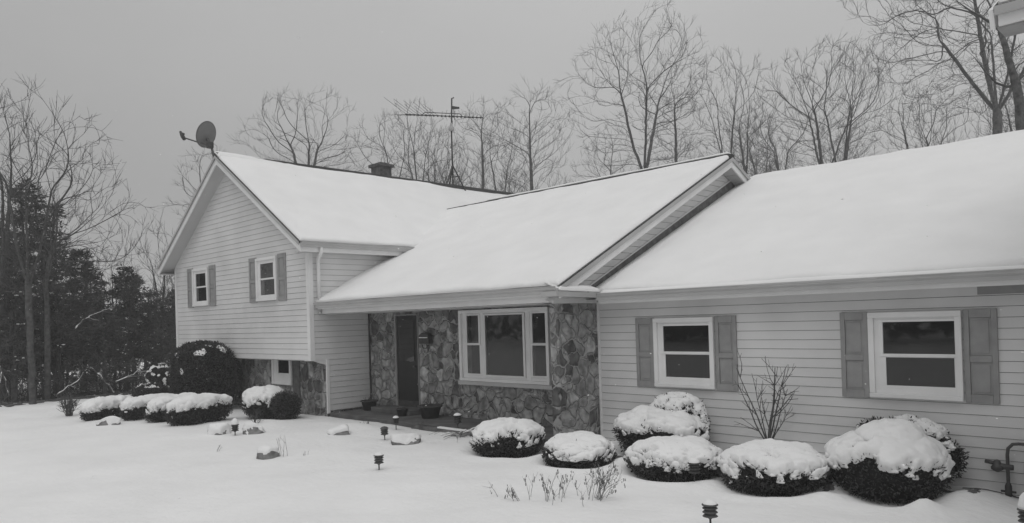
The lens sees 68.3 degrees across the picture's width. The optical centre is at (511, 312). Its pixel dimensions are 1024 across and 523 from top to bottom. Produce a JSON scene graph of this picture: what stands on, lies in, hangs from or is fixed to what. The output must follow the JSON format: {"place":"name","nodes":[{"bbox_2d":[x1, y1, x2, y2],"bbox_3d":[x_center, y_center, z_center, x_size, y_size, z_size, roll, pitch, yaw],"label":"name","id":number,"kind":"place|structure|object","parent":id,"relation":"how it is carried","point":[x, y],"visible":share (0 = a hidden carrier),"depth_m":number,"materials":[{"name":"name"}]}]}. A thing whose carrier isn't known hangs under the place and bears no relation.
{"place":"outdoors","nodes":[
{"label":"outdoors","id":0,"kind":"place"},
{"bbox_2d":[0,337,1020,522],"bbox_3d":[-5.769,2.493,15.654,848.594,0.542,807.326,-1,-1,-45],"label":"ground","id":1,"kind":"structure","parent":0,"point":[53,460],"depth_m":10.35,"materials":[{"name":"white snow"}]},
{"bbox_2d":[0,263,44,401],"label":"sapling","id":2,"kind":"object","parent":1,"relation":"on","point":[9,355],"visible":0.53,"depth_m":24.63,"materials":[{"name":"grey plant"}]},
{"bbox_2d":[0,78,62,400],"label":"bare tree","id":3,"kind":"object","parent":1,"relation":"on","point":[3,388],"visible":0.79,"depth_m":24.86,"materials":[{"name":"grey plant"}]},
{"bbox_2d":[0,273,63,401],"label":"pine tree","id":4,"kind":"object","parent":1,"relation":"on","point":[16,350],"visible":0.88,"depth_m":24.52,"materials":[{"name":"black plant"}]},
{"bbox_2d":[0,175,86,396],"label":"pine tree","id":5,"kind":"object","parent":1,"relation":"on","point":[36,229],"visible":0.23,"depth_m":26.04,"materials":[{"name":"black plant"}]},
{"bbox_2d":[0,254,92,399],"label":"sapling","id":6,"kind":"object","parent":1,"relation":"on","point":[40,361],"visible":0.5,"depth_m":25.43,"materials":[{"name":"grey plant"}]},
{"bbox_2d":[6,265,102,397],"bbox_3d":[-15.148,0.707,25.554,2.568,5.047,2.435,-2,-1,-11],"label":"sapling","id":7,"kind":"object","parent":1,"relation":"on","point":[59,377],"visible":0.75,"depth_m":25.37,"materials":[{"name":"grey plant"}]},
{"bbox_2d":[20,263,91,394],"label":"sapling","id":8,"kind":"object","parent":1,"relation":"on","point":[63,382],"visible":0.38,"depth_m":27.23,"materials":[{"name":"grey plant"}]},
{"bbox_2d":[0,132,114,392],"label":"bare tree","id":9,"kind":"object","parent":1,"relation":"on","point":[58,203],"visible":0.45,"depth_m":27.37,"materials":[{"name":"grey plant"}]},
{"bbox_2d":[18,201,99,391],"bbox_3d":[-17.081,-0.517,28.253,2.865,7.428,3.089,-2,0,4],"label":"pine tree","id":10,"kind":"object","parent":1,"relation":"on","point":[59,233],"visible":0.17,"depth_m":28.27,"materials":[{"name":"black plant"}]},
{"bbox_2d":[0,74,121,404],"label":"bare tree","id":11,"kind":"object","parent":1,"relation":"on","point":[28,277],"visible":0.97,"depth_m":23.51,"materials":[{"name":"grey plant"}]},
{"bbox_2d":[21,280,100,396],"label":"pine tree","id":12,"kind":"object","parent":1,"relation":"on","point":[73,351],"visible":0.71,"depth_m":25.82,"materials":[{"name":"black plant"}]},
{"bbox_2d":[0,389,129,406],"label":"leaf litter","id":13,"kind":"object","parent":1,"relation":"on","point":[20,402],"visible":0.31,"depth_m":25.56,"materials":[{"name":"plant"}]},
{"bbox_2d":[36,257,93,392],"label":"sapling","id":14,"kind":"object","parent":1,"relation":"on","point":[73,307],"visible":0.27,"depth_m":27.68,"materials":[{"name":"grey plant"}]},
{"bbox_2d":[54,391,81,415],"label":"twiggy shrub","id":15,"kind":"object","parent":1,"relation":"on","point":[68,406],"visible":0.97,"depth_m":20.04,"materials":[{"name":"grey plant"}]},
{"bbox_2d":[0,135,154,399],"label":"bare tree","id":16,"kind":"object","parent":1,"relation":"on","point":[47,355],"visible":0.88,"depth_m":24.63,"materials":[{"name":"grey plant"}]},
{"bbox_2d":[0,359,169,402],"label":"undergrowth","id":17,"kind":"object","parent":1,"relation":"on","point":[22,389],"visible":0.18,"depth_m":27.21,"materials":[{"name":"plant"}]},
{"bbox_2d":[51,247,118,389],"bbox_3d":[-16.943,0.306,29.407,3.193,5.802,2.755,-1,-1,-45],"label":"pine tree","id":18,"kind":"object","parent":1,"relation":"on","point":[86,263],"visible":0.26,"depth_m":29.49,"materials":[{"name":"black plant"}]},
{"bbox_2d":[64,266,125,384],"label":"pine tree","id":19,"kind":"object","parent":1,"relation":"on","point":[105,283],"visible":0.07,"depth_m":32.08,"materials":[{"name":"black plant"}]},
{"bbox_2d":[67,267,128,390],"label":"sapling","id":20,"kind":"object","parent":1,"relation":"on","point":[93,309],"visible":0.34,"depth_m":28.52,"materials":[{"name":"grey plant"}]},
{"bbox_2d":[78,395,132,420],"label":"hedge","id":21,"kind":"object","parent":1,"relation":"on","point":[98,408],"visible":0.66,"depth_m":18.80,"materials":[{"name":"white plant"}]},
{"bbox_2d":[71,294,142,393],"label":"pine tree","id":22,"kind":"object","parent":1,"relation":"on","point":[114,365],"visible":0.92,"depth_m":26.43,"materials":[{"name":"black plant"}]},
{"bbox_2d":[67,204,148,387],"bbox_3d":[-15.603,-0.557,29.970,2.919,7.674,3.138,-1,-1,-45],"label":"bare tree","id":23,"kind":"object","parent":1,"relation":"on","point":[112,263],"visible":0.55,"depth_m":29.81,"materials":[{"name":"grey plant"}]},
{"bbox_2d":[95,416,121,425],"bbox_3d":[-9.389,2.558,17.626,0.578,0.314,0.321,-2,-1,5],"label":"rock","id":24,"kind":"object","parent":1,"relation":"on","point":[111,420],"visible":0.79,"depth_m":17.51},
{"bbox_2d":[75,268,152,391],"bbox_3d":[-14.819,0.802,28.253,2.701,4.904,2.323,-1,-1,-34],"label":"sapling","id":25,"kind":"object","parent":1,"relation":"on","point":[118,312],"visible":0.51,"depth_m":27.95,"materials":[{"name":"grey plant"}]},
{"bbox_2d":[80,292,149,391],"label":"sapling","id":26,"kind":"object","parent":1,"relation":"on","point":[122,334],"visible":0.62,"depth_m":27.55,"materials":[{"name":"grey plant"}]},
{"bbox_2d":[80,279,171,388],"bbox_3d":[-13.926,0.946,28.042,2.678,4.559,3.125,-2,-1,17],"label":"sapling","id":27,"kind":"object","parent":1,"relation":"on","point":[134,322],"visible":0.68,"depth_m":28.08,"materials":[{"name":"grey plant"}]},
{"bbox_2d":[86,263,167,387],"bbox_3d":[-14.917,0.570,29.328,2.802,5.226,2.733,-1,-1,-45],"label":"pine tree","id":28,"kind":"object","parent":1,"relation":"on","point":[128,272],"visible":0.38,"depth_m":29.25,"materials":[{"name":"black plant"}]},
{"bbox_2d":[106,275,149,371],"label":"pine tree","id":29,"kind":"object","parent":1,"relation":"on","point":[144,287],"visible":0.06,"depth_m":34.12,"materials":[{"name":"black plant"}]},
{"bbox_2d":[117,309,168,385],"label":"pine tree","id":30,"kind":"object","parent":1,"relation":"on","point":[153,348],"visible":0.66,"depth_m":28.28,"materials":[{"name":"black plant"}]},
{"bbox_2d":[114,256,175,362],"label":"sapling","id":31,"kind":"object","parent":1,"relation":"on","point":[156,310],"visible":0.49,"depth_m":29.04,"materials":[{"name":"grey plant"}]},
{"bbox_2d":[118,393,173,420],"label":"hedge","id":32,"kind":"object","parent":1,"relation":"on","point":[132,408],"visible":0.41,"depth_m":18.30,"materials":[{"name":"white plant"}]},
{"bbox_2d":[129,380,171,396],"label":"shrub","id":33,"kind":"object","parent":1,"relation":"on","point":[144,388],"visible":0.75,"depth_m":22.76,"materials":[{"name":"black plant"}]},
{"bbox_2d":[129,209,174,362],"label":"bare tree","id":34,"kind":"object","parent":1,"relation":"on","point":[147,252],"visible":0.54,"depth_m":32.47,"materials":[{"name":"grey plant"}]},
{"bbox_2d":[138,287,175,368],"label":"pine tree","id":35,"kind":"object","parent":1,"relation":"on","point":[162,308],"visible":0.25,"depth_m":31.67,"materials":[{"name":"black plant"}]},
{"bbox_2d":[142,361,172,392],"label":"tall shrub","id":36,"kind":"object","parent":1,"relation":"on","point":[158,373],"visible":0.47,"depth_m":23.96,"materials":[{"name":"black plant"}]},
{"bbox_2d":[147,287,175,361],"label":"pine tree","id":37,"kind":"object","parent":1,"relation":"on","point":[171,298],"visible":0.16,"depth_m":33.69,"materials":[{"name":"black plant"}]},
{"bbox_2d":[147,275,175,352],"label":"sapling","id":38,"kind":"object","parent":1,"relation":"on","point":[167,280],"visible":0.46,"depth_m":29.91,"materials":[{"name":"grey plant"}]},
{"bbox_2d":[147,275,175,353],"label":"sapling","id":39,"kind":"object","parent":1,"relation":"on","point":[164,311],"visible":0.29,"depth_m":31.21,"materials":[{"name":"grey plant"}]},
{"bbox_2d":[142,392,196,422],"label":"hedge","id":40,"kind":"object","parent":1,"relation":"on","point":[155,409],"visible":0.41,"depth_m":17.69,"materials":[{"name":"white plant"}]},
{"bbox_2d":[158,145,226,219],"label":"bare tree","id":41,"kind":"object","parent":1,"relation":"on","point":[188,178],"visible":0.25,"depth_m":36.62,"materials":[{"name":"grey plant"}]},
{"bbox_2d":[163,393,232,425],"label":"hedge","id":42,"kind":"object","parent":1,"relation":"on","point":[191,409],"visible":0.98,"depth_m":17.28,"materials":[{"name":"black plant"}]},
{"bbox_2d":[166,339,239,396],"bbox_3d":[-8.505,1.760,20.794,1.737,2.097,2.232,-1,-1,-45],"label":"tall shrub","id":43,"kind":"object","parent":1,"relation":"on","point":[216,370],"visible":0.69,"depth_m":20.15,"materials":[{"name":"black plant"}]},
{"bbox_2d":[207,422,230,434],"bbox_3d":[-6.131,2.454,15.820,0.446,0.323,0.488,-1,-1,-45],"label":"rock","id":44,"kind":"object","parent":1,"relation":"on","point":[218,428],"visible":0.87,"depth_m":15.68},
{"bbox_2d":[242,422,265,434],"bbox_3d":[-5.398,2.463,15.773,0.473,0.358,0.323,-2,-1,19],"label":"rock","id":45,"kind":"object","parent":1,"relation":"on","point":[248,428],"visible":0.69,"depth_m":15.70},
{"bbox_2d":[239,385,283,418],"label":"shrub","id":46,"kind":"object","parent":1,"relation":"on","point":[254,398],"visible":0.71,"depth_m":18.13,"materials":[{"name":"white plant"}]},
{"bbox_2d":[256,445,278,459],"bbox_3d":[-4.180,2.428,12.922,0.361,0.331,0.298,-2,-1,10],"label":"rock","id":47,"kind":"object","parent":1,"relation":"on","point":[264,452],"visible":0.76,"depth_m":12.84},
{"bbox_2d":[270,390,301,419],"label":"shrub","id":48,"kind":"object","parent":1,"relation":"on","point":[286,405],"visible":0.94,"depth_m":17.85,"materials":[{"name":"black plant"}]},
{"bbox_2d":[226,83,374,171],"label":"bare tree","id":49,"kind":"object","parent":1,"relation":"on","point":[308,152],"visible":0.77,"depth_m":40.05,"materials":[{"name":"grey plant"}]},
{"bbox_2d":[327,424,349,434],"bbox_3d":[-3.508,2.409,15.273,0.478,0.304,0.312,-2,-1,-14],"label":"rock","id":50,"kind":"object","parent":1,"relation":"on","point":[342,429],"visible":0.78,"depth_m":15.17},
{"bbox_2d":[341,110,421,178],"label":"bare tree","id":51,"kind":"object","parent":1,"relation":"on","point":[403,134],"visible":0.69,"depth_m":43.30,"materials":[{"name":"grey plant"}]},
{"bbox_2d":[390,433,420,444],"bbox_3d":[-1.972,2.374,13.973,0.580,0.304,0.354,-2,0,-1],"label":"rock","id":52,"kind":"object","parent":1,"relation":"on","point":[405,438],"visible":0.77,"depth_m":13.86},
{"bbox_2d":[364,97,456,181],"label":"bare tree","id":53,"kind":"object","parent":1,"relation":"on","point":[414,154],"visible":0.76,"depth_m":43.34,"materials":[{"name":"grey plant"}]},
{"bbox_2d":[395,127,463,183],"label":"bare tree","id":54,"kind":"object","parent":1,"relation":"on","point":[428,156],"visible":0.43,"depth_m":46.99,"materials":[{"name":"grey plant"}]},
{"bbox_2d":[411,425,471,435],"bbox_3d":[-1.293,2.379,14.962,0.100,0.220,2.200,-1,-1,-45],"label":"landscape edging","id":55,"kind":"object","parent":1,"relation":"on","point":[434,429],"visible":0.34,"depth_m":15.12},
{"bbox_2d":[420,127,480,185],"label":"bare tree","id":56,"kind":"object","parent":1,"relation":"on","point":[451,160],"visible":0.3,"depth_m":45.65,"materials":[{"name":"grey plant"}]},
{"bbox_2d":[429,427,475,439],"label":"ornamental grass","id":57,"kind":"object","parent":1,"relation":"on","point":[457,435],"depth_m":14.34,"materials":[{"name":"plant"}]},
{"bbox_2d":[450,95,520,189],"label":"bare tree","id":58,"kind":"object","parent":1,"relation":"on","point":[481,153],"visible":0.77,"depth_m":44.68,"materials":[{"name":"grey plant"}]},
{"bbox_2d":[466,102,537,191],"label":"bare tree","id":59,"kind":"object","parent":1,"relation":"on","point":[494,184],"visible":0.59,"depth_m":47.91,"materials":[{"name":"grey plant"}]},
{"bbox_2d":[470,417,545,457],"bbox_3d":[-0.084,2.165,12.778,1.282,0.777,1.382,-1,-1,-45],"label":"shrub","id":60,"kind":"object","parent":1,"relation":"on","point":[519,438],"visible":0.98,"depth_m":12.37,"materials":[{"name":"white plant"}]},
{"bbox_2d":[492,141,529,191],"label":"sapling","id":61,"kind":"object","parent":1,"relation":"on","point":[508,171],"visible":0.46,"depth_m":44.00,"materials":[{"name":"grey plant"}]},
{"bbox_2d":[468,79,574,192],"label":"bare tree","id":62,"kind":"object","parent":1,"relation":"on","point":[529,145],"visible":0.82,"depth_m":42.03,"materials":[{"name":"grey plant"}]},
{"bbox_2d":[525,469,589,504],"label":"dry flower clump","id":63,"kind":"object","parent":1,"relation":"on","point":[553,493],"visible":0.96,"depth_m":9.31,"materials":[{"name":"plant"}]},
{"bbox_2d":[540,431,617,468],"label":"shrub","id":64,"kind":"object","parent":1,"relation":"on","point":[581,450],"visible":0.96,"depth_m":11.26,"materials":[{"name":"white plant"}]},
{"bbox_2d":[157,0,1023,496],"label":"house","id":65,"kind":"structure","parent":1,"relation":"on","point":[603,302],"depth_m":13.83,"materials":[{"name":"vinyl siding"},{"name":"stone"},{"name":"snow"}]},
{"bbox_2d":[179,121,215,156],"bbox_3d":[-8.765,-4.647,21.451,1.452,1.537,0.583,-2,-1,25],"label":"satellite dish","id":66,"kind":"object","parent":65,"relation":"on","point":[205,134],"visible":1,"depth_m":21.32,"materials":[{"name":"grey metal"}]},
{"bbox_2d":[191,267,208,306],"bbox_3d":[-9.226,-0.765,22.332,0.063,1.120,1.100,-1,-1,-45],"label":"window","id":67,"kind":"structure","parent":65,"relation":"in","point":[200,276],"depth_m":22.35,"materials":[{"name":"white glass"}]},
{"bbox_2d":[255,255,277,300],"bbox_3d":[-6.328,-0.878,19.420,0.063,1.120,1.100,-1,-1,-45],"label":"window","id":68,"kind":"structure","parent":65,"relation":"in","point":[266,284],"depth_m":19.43,"materials":[{"name":"white glass"}]},
{"bbox_2d":[271,360,292,384],"bbox_3d":[-6.036,1.453,19.761,0.068,0.840,1.020,-1,-1,-45],"label":"window","id":69,"kind":"structure","parent":65,"relation":"in","point":[281,370],"depth_m":19.78,"materials":[{"name":"white glass"}]},
{"bbox_2d":[360,395,377,410],"bbox_3d":[-3.508,2.205,18.550,0.427,0.358,0.427,-1,-1,-45],"label":"flower pot","id":70,"kind":"object","parent":65,"relation":"on","point":[368,403],"visible":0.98,"depth_m":18.41,"materials":[{"name":"black plastic"}]},
{"bbox_2d":[394,314,420,405],"bbox_3d":[-2.514,1.181,17.989,0.088,2.300,0.877,-1,-1,-45],"label":"door","id":71,"kind":"structure","parent":65,"relation":"in","point":[407,368],"depth_m":17.99,"materials":[{"name":"paint"}]},
{"bbox_2d":[419,333,432,348],"bbox_3d":[-1.998,0.637,17.390,0.146,0.369,0.360,-1,-1,-45],"label":"wall mailbox","id":72,"kind":"object","parent":65,"relation":"attached to","point":[425,338],"depth_m":17.31,"materials":[{"name":"metal"}]},
{"bbox_2d":[417,400,442,418],"bbox_3d":[-1.822,2.100,16.704,0.568,0.434,0.555,-1,-1,-45],"label":"flower pot","id":73,"kind":"object","parent":65,"relation":"on","point":[430,410],"visible":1,"depth_m":16.53,"materials":[{"name":"black plastic"}]},
{"bbox_2d":[385,97,482,190],"bbox_3d":[-2.675,-5.892,26.605,3.380,3.449,2.230,-2,0,-4],"label":"television antenna","id":74,"kind":"object","parent":65,"relation":"on","point":[451,130],"visible":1,"depth_m":26.63,"materials":[{"name":"metal"}]},
{"bbox_2d":[458,307,551,384],"bbox_3d":[-0.206,0.676,15.636,0.082,1.530,2.660,-1,-1,-45],"label":"window","id":75,"kind":"structure","parent":65,"relation":"in","point":[508,345],"depth_m":15.58,"materials":[{"name":"white glass"}]},
{"bbox_2d":[652,317,715,388],"bbox_3d":[2.847,0.660,12.550,0.063,1.165,1.148,-1,-1,-45],"label":"window","id":76,"kind":"structure","parent":65,"relation":"in","point":[683,348],"depth_m":12.55,"materials":[{"name":"white glass"}]},
{"bbox_2d":[867,310,964,401],"bbox_3d":[5.346,0.563,10.039,0.063,1.165,1.148,-1,-1,-45],"label":"window","id":77,"kind":"structure","parent":65,"relation":"in","point":[909,353],"depth_m":10.03,"materials":[{"name":"white glass"}]},
{"bbox_2d":[985,442,1023,496],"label":"gas pipe","id":78,"kind":"object","parent":65,"relation":"attached to","point":[997,465],"visible":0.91,"depth_m":9.22,"materials":[{"name":"grey metal"}]},
{"bbox_2d":[570,123,637,181],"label":"bare tree","id":79,"kind":"object","parent":1,"relation":"on","point":[603,162],"visible":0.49,"depth_m":45.34,"materials":[{"name":"grey plant"}]},
{"bbox_2d":[587,462,625,500],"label":"dry flower clump","id":80,"kind":"object","parent":1,"relation":"on","point":[603,486],"visible":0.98,"depth_m":9.19,"materials":[{"name":"plant"}]},
{"bbox_2d":[553,1,721,172],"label":"bare tree","id":81,"kind":"object","parent":1,"relation":"on","point":[650,147],"visible":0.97,"depth_m":39.17,"materials":[{"name":"grey plant"}]},
{"bbox_2d":[611,405,709,451],"bbox_3d":[2.400,1.980,12.084,1.251,0.970,1.762,-1,-1,-45],"label":"shrub","id":82,"kind":"object","parent":1,"relation":"on","point":[637,423],"visible":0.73,"depth_m":11.74,"materials":[{"name":"white plant"}]},
{"bbox_2d":[638,69,705,165],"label":"bare tree","id":83,"kind":"object","parent":1,"relation":"on","point":[675,136],"visible":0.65,"depth_m":41.94,"materials":[{"name":"grey plant"}]},
{"bbox_2d":[623,435,722,481],"bbox_3d":[2.308,2.107,10.709,1.346,0.714,1.468,-1,-1,-45],"label":"shrub","id":84,"kind":"object","parent":1,"relation":"on","point":[663,458],"visible":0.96,"depth_m":10.28,"materials":[{"name":"white plant"}]},
{"bbox_2d":[649,391,710,431],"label":"shrub","id":85,"kind":"object","parent":1,"relation":"on","point":[691,404],"visible":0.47,"depth_m":11.98,"materials":[{"name":"white plant"}]},
{"bbox_2d":[688,458,700,481],"bbox_3d":[2.386,2.140,9.867,0.168,0.487,0.168,-1,-1,-45],"label":"path light","id":86,"kind":"object","parent":1,"relation":"on","point":[694,466],"visible":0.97,"depth_m":9.82,"materials":[{"name":"metal"}]},
{"bbox_2d":[702,500,717,522],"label":"path light","id":87,"kind":"object","parent":1,"relation":"on","point":[709,507],"visible":1,"depth_m":7.69,"materials":[{"name":"metal"}]},
{"bbox_2d":[682,43,780,166],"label":"bare tree","id":88,"kind":"object","parent":1,"relation":"on","point":[733,121],"visible":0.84,"depth_m":40.26,"materials":[{"name":"grey plant"}]},
{"bbox_2d":[710,62,786,173],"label":"bare tree","id":89,"kind":"object","parent":1,"relation":"on","point":[746,170],"visible":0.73,"depth_m":41.92,"materials":[{"name":"grey plant"}]},
{"bbox_2d":[739,124,781,174],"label":"sapling","id":90,"kind":"object","parent":1,"relation":"on","point":[759,153],"visible":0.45,"depth_m":43.87,"materials":[{"name":"grey plant"}]},
{"bbox_2d":[733,112,791,176],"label":"bare tree","id":91,"kind":"object","parent":1,"relation":"on","point":[767,161],"visible":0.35,"depth_m":47.39,"materials":[{"name":"grey plant"}]},
{"bbox_2d":[732,351,799,438],"bbox_3d":[3.684,1.412,11.053,0.954,1.762,0.785,-1,-1,-45],"label":"bare shrub","id":92,"kind":"object","parent":1,"relation":"on","point":[770,426],"visible":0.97,"depth_m":11.05,"materials":[{"name":"grey plant"}]},
{"bbox_2d":[747,117,791,174],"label":"sapling","id":93,"kind":"object","parent":1,"relation":"on","point":[768,156],"visible":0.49,"depth_m":42.08,"materials":[{"name":"grey plant"}]},
{"bbox_2d":[716,438,830,496],"bbox_3d":[3.371,2.052,9.790,1.365,0.807,1.526,-1,-1,-45],"label":"shrub","id":94,"kind":"object","parent":1,"relation":"on","point":[768,466],"visible":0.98,"depth_m":9.38,"materials":[{"name":"white plant"}]},
{"bbox_2d":[735,91,823,174],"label":"bare tree","id":95,"kind":"object","parent":1,"relation":"on","point":[772,115],"visible":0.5,"depth_m":46.70,"materials":[{"name":"grey plant"}]},
{"bbox_2d":[607,440,1018,497],"bbox_3d":[3.490,2.246,10.521,1.995,0.312,7.245,-1,-1,-45],"label":"mulch bed","id":96,"kind":"object","parent":1,"relation":"on","point":[828,486],"visible":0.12,"depth_m":9.49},
{"bbox_2d":[747,33,883,166],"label":"bare tree","id":97,"kind":"object","parent":1,"relation":"on","point":[820,160],"visible":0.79,"depth_m":40.48,"materials":[{"name":"grey plant"}]},
{"bbox_2d":[788,34,898,162],"bbox_3d":[16.836,-5.866,38.117,5.499,16.481,5.461,-2,-1,25],"label":"bare tree","id":98,"kind":"object","parent":1,"relation":"on","point":[846,149],"visible":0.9,"depth_m":38.40,"materials":[{"name":"grey plant"}]},
{"bbox_2d":[824,418,955,505],"bbox_3d":[4.657,1.872,9.425,1.399,1.102,1.512,-1,-1,-45],"label":"shrub","id":99,"kind":"object","parent":1,"relation":"on","point":[868,459],"visible":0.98,"depth_m":9.00,"materials":[{"name":"white plant"}]},
{"bbox_2d":[864,74,959,153],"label":"bare tree","id":100,"kind":"object","parent":1,"relation":"on","point":[904,125],"visible":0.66,"depth_m":42.29,"materials":[{"name":"grey plant"}]},
{"bbox_2d":[856,414,968,480],"bbox_3d":[5.187,1.854,9.863,0.523,1.073,1.419,-1,-1,-45],"label":"shrub","id":101,"kind":"object","parent":1,"relation":"on","point":[936,431],"visible":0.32,"depth_m":9.54,"materials":[{"name":"white plant"}]},
{"bbox_2d":[841,0,1023,134],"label":"bare tree","id":102,"kind":"object","parent":1,"relation":"on","point":[995,106],"visible":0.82,"depth_m":32.34,"materials":[{"name":"grey plant"}]},
{"bbox_2d":[899,76,980,147],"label":"bare tree","id":103,"kind":"object","parent":1,"relation":"on","point":[924,139],"visible":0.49,"depth_m":43.08,"materials":[{"name":"grey plant"}]},
{"bbox_2d":[920,0,1023,130],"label":"bare tree","id":104,"kind":"object","parent":1,"relation":"on","point":[1017,89],"visible":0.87,"depth_m":22.43,"materials":[{"name":"grey plant"}]},
{"bbox_2d":[956,58,1023,134],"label":"bare tree","id":105,"kind":"object","parent":1,"relation":"on","point":[1009,124],"visible":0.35,"depth_m":37.02,"materials":[{"name":"grey plant"}]},
{"bbox_2d":[1017,492,1023,522],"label":"path light","id":106,"kind":"object","parent":1,"relation":"on","point":[1020,508],"visible":1,"depth_m":7.56,"materials":[{"name":"metal"}]},
{"bbox_2d":[0,0,1023,331],"label":"sky","id":107,"kind":"structure","parent":0,"point":[136,64],"materials":[{"name":"grey"}]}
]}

